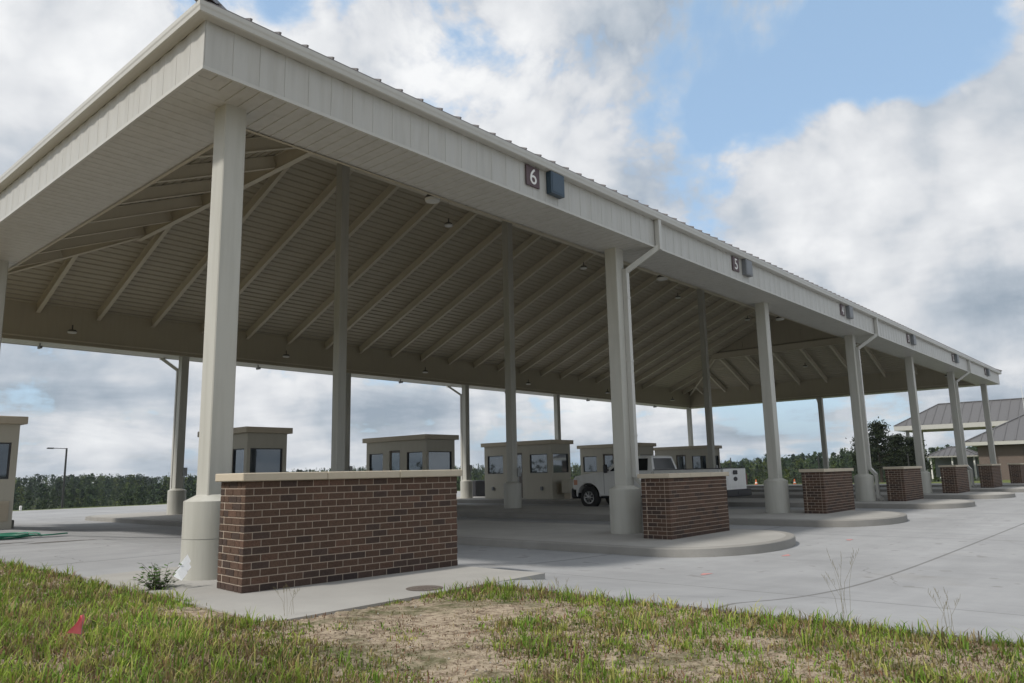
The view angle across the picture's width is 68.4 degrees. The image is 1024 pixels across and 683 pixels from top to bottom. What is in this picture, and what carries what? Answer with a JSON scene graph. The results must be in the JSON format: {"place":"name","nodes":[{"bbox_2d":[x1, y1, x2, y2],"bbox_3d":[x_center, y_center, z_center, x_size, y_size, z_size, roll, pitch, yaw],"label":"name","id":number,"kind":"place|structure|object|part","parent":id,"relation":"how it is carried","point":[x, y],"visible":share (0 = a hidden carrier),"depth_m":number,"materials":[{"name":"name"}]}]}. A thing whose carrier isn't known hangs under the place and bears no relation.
{"place":"outdoors","nodes":[
{"label":"outdoors","id":0,"kind":"place"},
{"bbox_2d":[0,528,180,579],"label":"forecourt","id":1,"kind":"structure","parent":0,"point":[85,554],"depth_m":12.43,"materials":[{"name":"concrete"}]},
{"bbox_2d":[0,416,28,529],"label":"toll booth","id":2,"kind":"object","parent":1,"relation":"on","point":[9,433],"visible":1,"depth_m":19.79,"materials":[{"name":"beige paint"}]},
{"bbox_2d":[0,442,11,478],"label":"window","id":3,"kind":"structure","parent":2,"relation":"in","point":[5,448],"depth_m":19.79,"materials":[{"name":"clear glass"}]},
{"bbox_2d":[0,532,67,539],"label":"garden hose","id":4,"kind":"object","parent":1,"relation":"on","point":[12,535],"visible":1,"depth_m":16.62,"materials":[{"name":"green rubber"}]},
{"bbox_2d":[29,539,98,543],"bbox_3d":[-8.867,4.014,15.116,1.703,0.026,0.229,6,-12,-35],"label":"pavement stain","id":5,"kind":"object","parent":1,"relation":"on","point":[59,541],"visible":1,"depth_m":15.01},
{"bbox_2d":[84,565,544,620],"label":"sidewalk","id":6,"kind":"structure","parent":0,"point":[328,598],"depth_m":7.74,"materials":[{"name":"concrete"}]},
{"bbox_2d":[133,562,181,589],"bbox_3d":[-3.846,2.546,8.159,0.539,0.297,0.491,-3,-10,11],"label":"leafy weed","id":7,"kind":"object","parent":6,"relation":"on","point":[157,583],"visible":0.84,"depth_m":8.14,"materials":[{"name":"green plant"}]},
{"bbox_2d":[174,554,190,580],"bbox_3d":[-3.571,2.450,8.169,0.149,0.263,0.112,-2,-10,4],"label":"paper scrap","id":8,"kind":"object","parent":7,"relation":"on","point":[182,570],"visible":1,"depth_m":8.15,"materials":[{"name":"white paper"}]},
{"bbox_2d":[273,584,299,614],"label":"tall grass","id":9,"kind":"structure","parent":6,"relation":"on","point":[291,595],"depth_m":6.42,"materials":[{"name":"plant"}]},
{"bbox_2d":[215,469,461,593],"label":"brick wall","id":10,"kind":"structure","parent":6,"relation":"on","point":[292,529],"depth_m":8.45,"materials":[{"name":"brown brick"}]},
{"bbox_2d":[406,585,442,590],"bbox_3d":[-0.897,2.540,7.733,0.382,0.030,0.382,-10,-13,41],"label":"manhole cover","id":11,"kind":"object","parent":6,"relation":"on","point":[423,588],"visible":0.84,"depth_m":7.72,"materials":[{"name":"metal"}]},
{"bbox_2d":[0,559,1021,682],"bbox_3d":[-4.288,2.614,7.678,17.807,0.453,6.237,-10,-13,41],"label":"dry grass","id":12,"kind":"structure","parent":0,"point":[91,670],"depth_m":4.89,"materials":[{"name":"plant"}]},
{"bbox_2d":[0,557,1023,682],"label":"grass","id":13,"kind":"structure","parent":0,"point":[185,634],"depth_m":4.95,"materials":[{"name":"green plant"}]},
{"bbox_2d":[0,469,1023,682],"bbox_3d":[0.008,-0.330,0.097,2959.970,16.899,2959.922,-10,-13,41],"label":"ground","id":14,"kind":"structure","parent":0,"point":[435,609],"depth_m":4.94,"materials":[{"name":"soil"}]},
{"bbox_2d":[47,447,67,507],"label":"street lamp","id":15,"kind":"object","parent":14,"relation":"on","point":[63,491],"visible":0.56,"depth_m":80.58,"materials":[{"name":"grey metal"}]},
{"bbox_2d":[67,614,84,636],"bbox_3d":[-2.874,1.953,4.953,0.030,0.296,0.120,-7,-11,28],"label":"marker flag","id":16,"kind":"object","parent":14,"relation":"on","point":[76,628],"visible":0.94,"depth_m":4.99,"materials":[{"name":"plastic"}]},
{"bbox_2d":[13,444,978,509],"bbox_3d":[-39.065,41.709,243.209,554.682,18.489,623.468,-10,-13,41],"label":"forest","id":17,"kind":"object","parent":14,"relation":"on","point":[87,492],"visible":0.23,"depth_m":203.75,"materials":[{"name":"green plant"}]},
{"bbox_2d":[3,588,1022,682],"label":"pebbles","id":18,"kind":"object","parent":14,"relation":"on","point":[473,672],"visible":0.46,"depth_m":4.92,"materials":[{"name":"grey stone"}]},
{"bbox_2d":[12,590,1019,682],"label":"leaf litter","id":19,"kind":"object","parent":14,"relation":"on","point":[537,647],"visible":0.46,"depth_m":4.89,"materials":[{"name":"brown plant"}]},
{"bbox_2d":[554,577,567,610],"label":"tall grass","id":20,"kind":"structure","parent":14,"relation":"on","point":[563,592],"depth_m":6.09,"materials":[{"name":"beige plant"}]},
{"bbox_2d":[572,468,792,483],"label":"undergrowth","id":21,"kind":"object","parent":14,"relation":"on","point":[758,481],"depth_m":88.12,"materials":[{"name":"green plant"}]},
{"bbox_2d":[730,454,909,484],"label":"fence","id":22,"kind":"object","parent":14,"relation":"on","point":[805,468],"visible":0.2,"depth_m":67.67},
{"bbox_2d":[821,549,858,618],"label":"tall grass","id":23,"kind":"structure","parent":14,"relation":"on","point":[843,613],"depth_m":5.65,"materials":[{"name":"green plant"}]},
{"bbox_2d":[846,437,884,473],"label":"pine tree","id":24,"kind":"object","parent":14,"relation":"on","point":[854,458],"visible":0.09,"depth_m":92.03,"materials":[{"name":"green plant"}]},
{"bbox_2d":[867,416,907,482],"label":"pine tree","id":25,"kind":"object","parent":14,"relation":"on","point":[877,436],"visible":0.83,"depth_m":86.97,"materials":[{"name":"green plant"}]},
{"bbox_2d":[883,433,905,466],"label":"pine tree","id":26,"kind":"object","parent":14,"relation":"on","point":[898,437],"visible":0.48,"depth_m":91.37,"materials":[{"name":"green plant"}]},
{"bbox_2d":[898,435,934,469],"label":"pine tree","id":27,"kind":"object","parent":14,"relation":"on","point":[909,449],"visible":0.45,"depth_m":87.24,"materials":[{"name":"green plant"}]},
{"bbox_2d":[932,587,959,636],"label":"tall grass","id":28,"kind":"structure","parent":14,"relation":"on","point":[944,606],"depth_m":5.12,"materials":[{"name":"beige plant"}]},
{"bbox_2d":[926,446,978,478],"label":"pavilion","id":29,"kind":"structure","parent":14,"relation":"on","point":[941,456],"depth_m":99.32,"materials":[{"name":"white paint"}]},
{"bbox_2d":[894,398,1023,471],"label":"inspection canopy","id":30,"kind":"object","parent":14,"relation":"on","point":[936,418],"visible":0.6,"depth_m":88.63,"materials":[{"name":"grey metal"}]},
{"bbox_2d":[965,414,1023,479],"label":"brick building","id":31,"kind":"structure","parent":14,"relation":"on","point":[1008,436],"depth_m":72.52,"materials":[{"name":"brown brick"}]},
{"bbox_2d":[0,0,1023,485],"label":"sky","id":32,"kind":"structure","parent":0,"point":[869,152],"materials":[{"name":"white"}]},
{"bbox_2d":[12,491,1023,578],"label":"pavement","id":33,"kind":"structure","parent":0,"point":[551,564],"depth_m":16.89,"materials":[{"name":"concrete"}]},
{"bbox_2d":[85,511,795,557],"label":"traffic island","id":34,"kind":"structure","parent":33,"relation":"on","point":[588,538],"depth_m":14.55,"materials":[{"name":"concrete"}]},
{"bbox_2d":[197,426,292,481],"bbox_3d":[-9.464,4.613,26.480,3.400,3.000,1.770,-10,-13,41],"label":"toll booth","id":35,"kind":"object","parent":34,"relation":"on","point":[259,449],"visible":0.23,"depth_m":25.52,"materials":[{"name":"beige paint"}]},
{"bbox_2d":[232,448,243,472],"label":"window","id":36,"kind":"structure","parent":35,"relation":"in","point":[238,454],"depth_m":25.46,"materials":[{"name":"clear glass"}]},
{"bbox_2d":[250,448,282,472],"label":"window","id":37,"kind":"structure","parent":35,"relation":"in","point":[262,460],"depth_m":25.58,"materials":[{"name":"clear glass"}]},
{"bbox_2d":[637,472,729,539],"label":"brick wall","id":38,"kind":"structure","parent":34,"relation":"on","point":[679,505],"depth_m":14.46,"materials":[{"name":"brown brick"}]},
{"bbox_2d":[473,480,484,496],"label":"utility cabinet","id":39,"kind":"object","parent":33,"relation":"on","point":[478,488],"visible":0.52,"depth_m":48.37,"materials":[{"name":"grey metal"}]},
{"bbox_2d":[0,0,1002,580],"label":"toll canopy","id":40,"kind":"object","parent":33,"relation":"on","point":[218,190],"visible":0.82,"depth_m":25.36,"materials":[{"name":"beige metal"}]},
{"bbox_2d":[67,301,76,333],"bbox_3d":[-15.289,-0.960,26.270,0.304,1.353,0.304,-10,-13,41],"label":"ceiling light","id":41,"kind":"object","parent":40,"relation":"attached to","point":[71,331],"visible":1,"depth_m":26.10,"materials":[{"name":"white metal"}]},
{"bbox_2d":[283,340,289,357],"bbox_3d":[-9.723,0.004,32.487,0.304,1.353,0.304,-10,-13,41],"label":"ceiling light","id":42,"kind":"object","parent":40,"relation":"attached to","point":[286,355],"visible":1,"depth_m":32.31,"materials":[{"name":"white metal"}]},
{"bbox_2d":[424,194,439,203],"bbox_3d":[-1.514,-3.312,14.301,0.304,1.370,0.304,-10,-13,41],"label":"ceiling light","id":43,"kind":"object","parent":40,"relation":"attached to","point":[429,199],"visible":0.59,"depth_m":14.12,"materials":[{"name":"white metal"}]},
{"bbox_2d":[444,201,452,226],"bbox_3d":[-2.237,-4.695,26.512,0.304,1.328,0.304,-10,-13,41],"label":"ceiling light","id":44,"kind":"object","parent":40,"relation":"attached to","point":[448,224],"visible":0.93,"depth_m":26.39,"materials":[{"name":"white metal"}]},
{"bbox_2d":[525,164,539,188],"bbox_3d":[0.374,-2.974,13.591,0.034,0.380,0.370,-10,-13,41],"label":"lane sign","id":45,"kind":"object","parent":40,"relation":"attached to","point":[532,176],"visible":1,"depth_m":13.56,"materials":[{"name":"brown metal"}]},
{"bbox_2d":[546,171,564,198],"bbox_3d":[0.810,-2.910,14.008,0.128,0.420,0.400,-10,-13,41],"label":"signal box","id":46,"kind":"object","parent":40,"relation":"attached to","point":[554,184],"visible":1,"depth_m":13.91,"materials":[{"name":"metal"}]},
{"bbox_2d":[656,275,666,280],"bbox_3d":[4.052,-2.348,20.517,0.304,1.370,0.304,-10,-13,41],"label":"ceiling light","id":47,"kind":"object","parent":40,"relation":"attached to","point":[660,278],"visible":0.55,"depth_m":20.32,"materials":[{"name":"white metal"}]},
{"bbox_2d":[732,256,739,271],"bbox_3d":[5.854,-2.025,19.712,0.034,0.380,0.370,-10,-13,41],"label":"lane sign","id":48,"kind":"object","parent":40,"relation":"attached to","point":[735,263],"visible":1,"depth_m":19.68,"materials":[{"name":"metal"}]},
{"bbox_2d":[741,259,752,276],"bbox_3d":[6.291,-1.961,20.129,0.128,0.420,0.400,-10,-13,41],"label":"signal box","id":49,"kind":"object","parent":40,"relation":"attached to","point":[747,270],"visible":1,"depth_m":20.01,"materials":[{"name":"grey metal"}]},
{"bbox_2d":[840,304,844,315],"bbox_3d":[11.335,-1.075,25.832,0.034,0.380,0.370,-10,-13,41],"label":"lane sign","id":50,"kind":"object","parent":40,"relation":"attached to","point":[842,311],"visible":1,"depth_m":25.79,"materials":[{"name":"metal"}]},
{"bbox_2d":[845,306,853,318],"bbox_3d":[11.771,-1.012,26.249,0.128,0.420,0.400,-10,-13,41],"label":"signal box","id":51,"kind":"object","parent":40,"relation":"attached to","point":[849,312],"visible":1,"depth_m":26.12,"materials":[{"name":"grey metal"}]},
{"bbox_2d":[910,335,916,344],"bbox_3d":[17.251,-0.063,32.369,0.128,0.420,0.400,-10,-13,41],"label":"signal box","id":52,"kind":"object","parent":40,"relation":"attached to","point":[913,339],"visible":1,"depth_m":32.23,"materials":[{"name":"grey metal"}]},
{"bbox_2d":[954,354,958,362],"bbox_3d":[22.731,0.886,38.490,0.128,0.420,0.400,-10,-13,41],"label":"signal box","id":53,"kind":"object","parent":40,"relation":"attached to","point":[956,356],"visible":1,"depth_m":38.35,"materials":[{"name":"grey metal"}]},
{"bbox_2d":[572,455,751,506],"bbox_3d":[5.496,5.339,28.640,6.680,1.975,2.460,-10,-13,41],"label":"pickup truck","id":54,"kind":"object","parent":33,"relation":"on","point":[591,489],"visible":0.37,"depth_m":28.59,"materials":[{"name":"silver metal"}]},
{"bbox_3d":[4.771,4.612,28.247,0.774,0.443,0.139,-10,-13,41],"label":"side window","id":55,"kind":"part","parent":54,"relation":"part of","materials":[{"name":"black glass"}]},
{"bbox_3d":[5.747,4.623,28.526,0.106,0.410,1.522,-10,-13,41],"label":"rear window","id":56,"kind":"part","parent":54,"relation":"part of","materials":[{"name":"grey glass"}]},
{"bbox_2d":[457,504,907,526],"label":"traffic island","id":57,"kind":"structure","parent":33,"relation":"on","point":[802,518],"depth_m":21.06,"materials":[{"name":"concrete"}]},
{"bbox_2d":[362,434,458,477],"bbox_3d":[-4.423,5.599,32.549,4.200,2.930,1.900,-10,-13,41],"label":"toll booth","id":58,"kind":"object","parent":57,"relation":"on","point":[422,452],"visible":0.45,"depth_m":31.70,"materials":[{"name":"beige paint"}]},
{"bbox_2d":[370,454,382,470],"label":"window","id":59,"kind":"structure","parent":58,"relation":"in","point":[376,460],"depth_m":32.94,"materials":[{"name":"clear glass"}]},
{"bbox_2d":[390,450,399,470],"bbox_3d":[-4.924,5.791,31.993,0.706,2.301,0.044,-10,-13,41],"label":"door","id":60,"kind":"structure","parent":58,"relation":"in","point":[395,455],"depth_m":32.12,"materials":[{"name":"clear glass"}]},
{"bbox_2d":[407,451,421,469],"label":"window","id":61,"kind":"structure","parent":58,"relation":"in","point":[414,459],"depth_m":31.31,"materials":[{"name":"clear glass"}]},
{"bbox_2d":[429,451,451,469],"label":"window","id":62,"kind":"structure","parent":58,"relation":"in","point":[438,460],"depth_m":31.41,"materials":[{"name":"clear glass"}]},
{"bbox_2d":[799,468,854,513],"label":"brick wall","id":63,"kind":"structure","parent":57,"relation":"on","point":[827,491],"depth_m":21.01,"materials":[{"name":"brown brick"}]},
{"bbox_2d":[457,497,975,508],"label":"traffic island","id":64,"kind":"structure","parent":33,"relation":"on","point":[884,503],"depth_m":27.39,"materials":[{"name":"concrete"}]},
{"bbox_2d":[481,439,573,498],"bbox_3d":[0.754,6.607,38.769,4.800,2.860,1.800,-10,-13,41],"label":"toll booth","id":65,"kind":"object","parent":64,"relation":"on","point":[544,466],"visible":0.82,"depth_m":37.66,"materials":[{"name":"beige paint"}]},
{"bbox_2d":[488,456,502,473],"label":"window","id":66,"kind":"structure","parent":65,"relation":"in","point":[495,463],"depth_m":39.30,"materials":[{"name":"clear glass"}]},
{"bbox_2d":[517,453,522,497],"bbox_3d":[0.281,6.798,38.255,0.814,2.248,0.044,-10,-13,41],"label":"door","id":67,"kind":"structure","parent":65,"relation":"in","point":[519,455],"depth_m":38.17,"materials":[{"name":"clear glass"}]},
{"bbox_2d":[530,454,547,472],"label":"window","id":68,"kind":"structure","parent":65,"relation":"in","point":[538,462],"depth_m":37.41,"materials":[{"name":"clear glass"}]},
{"bbox_2d":[553,453,567,472],"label":"window","id":69,"kind":"structure","parent":65,"relation":"in","point":[560,461],"depth_m":37.40,"materials":[{"name":"clear glass"}]},
{"bbox_2d":[561,479,572,498],"bbox_3d":[3.359,7.273,37.212,0.450,0.940,2.400,-10,-13,41],"label":"equipment box","id":70,"kind":"object","parent":64,"relation":"on","point":[567,485],"visible":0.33,"depth_m":36.34,"materials":[{"name":"beige paint"}]},
{"bbox_2d":[883,466,923,500],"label":"brick wall","id":71,"kind":"structure","parent":64,"relation":"on","point":[903,483],"depth_m":27.01,"materials":[{"name":"brown brick"}]},
{"bbox_2d":[727,492,1015,498],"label":"traffic island","id":72,"kind":"structure","parent":33,"relation":"on","point":[970,495],"depth_m":31.70,"materials":[{"name":"concrete"}]},
{"bbox_2d":[577,443,655,474],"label":"toll booth","id":73,"kind":"object","parent":72,"relation":"on","point":[594,458],"visible":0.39,"depth_m":44.49,"materials":[{"name":"beige paint"}]},
{"bbox_2d":[583,456,596,471],"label":"window","id":74,"kind":"structure","parent":73,"relation":"in","point":[590,462],"depth_m":44.95,"materials":[{"name":"clear glass"}]},
{"bbox_2d":[603,454,613,468],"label":"door","id":75,"kind":"structure","parent":73,"relation":"in","point":[608,458],"depth_m":44.12,"materials":[{"name":"clear glass"}]},
{"bbox_2d":[938,465,969,492],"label":"brick wall","id":76,"kind":"structure","parent":72,"relation":"on","point":[954,478],"depth_m":33.05,"materials":[{"name":"brown brick"}]},
{"bbox_2d":[746,483,1023,487],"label":"traffic island","id":77,"kind":"structure","parent":33,"relation":"on","point":[884,485],"depth_m":48.59,"materials":[{"name":"concrete"}]},
{"bbox_2d":[1007,463,1023,483],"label":"brick wall","id":78,"kind":"structure","parent":77,"relation":"on","point":[1016,471],"depth_m":45.75,"materials":[{"name":"brown brick"}]},
{"bbox_2d":[747,487,1023,491],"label":"traffic island","id":79,"kind":"structure","parent":33,"relation":"on","point":[980,489],"depth_m":38.51,"materials":[{"name":"concrete"}]},
{"bbox_2d":[653,445,721,468],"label":"toll booth","id":80,"kind":"object","parent":79,"relation":"on","point":[689,457],"visible":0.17,"depth_m":49.78,"materials":[{"name":"beige paint"}]},
{"bbox_2d":[676,455,685,468],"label":"door","id":81,"kind":"structure","parent":80,"relation":"in","point":[681,459],"depth_m":50.15,"materials":[{"name":"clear glass"}]},
{"bbox_2d":[692,456,705,468],"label":"window","id":82,"kind":"structure","parent":80,"relation":"in","point":[697,461],"depth_m":49.31,"materials":[{"name":"clear glass"}]},
{"bbox_2d":[715,455,718,467],"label":"window","id":83,"kind":"structure","parent":80,"relation":"in","point":[716,457],"depth_m":49.72,"materials":[{"name":"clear glass"}]},
{"bbox_2d":[977,464,1002,487],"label":"brick wall","id":84,"kind":"structure","parent":79,"relation":"on","point":[990,475],"depth_m":39.14,"materials":[{"name":"brown brick"}]},
{"bbox_2d":[494,494,1023,643],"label":"road","id":85,"kind":"structure","parent":0,"point":[971,559],"depth_m":9.38,"materials":[{"name":"concrete"}]}
]}

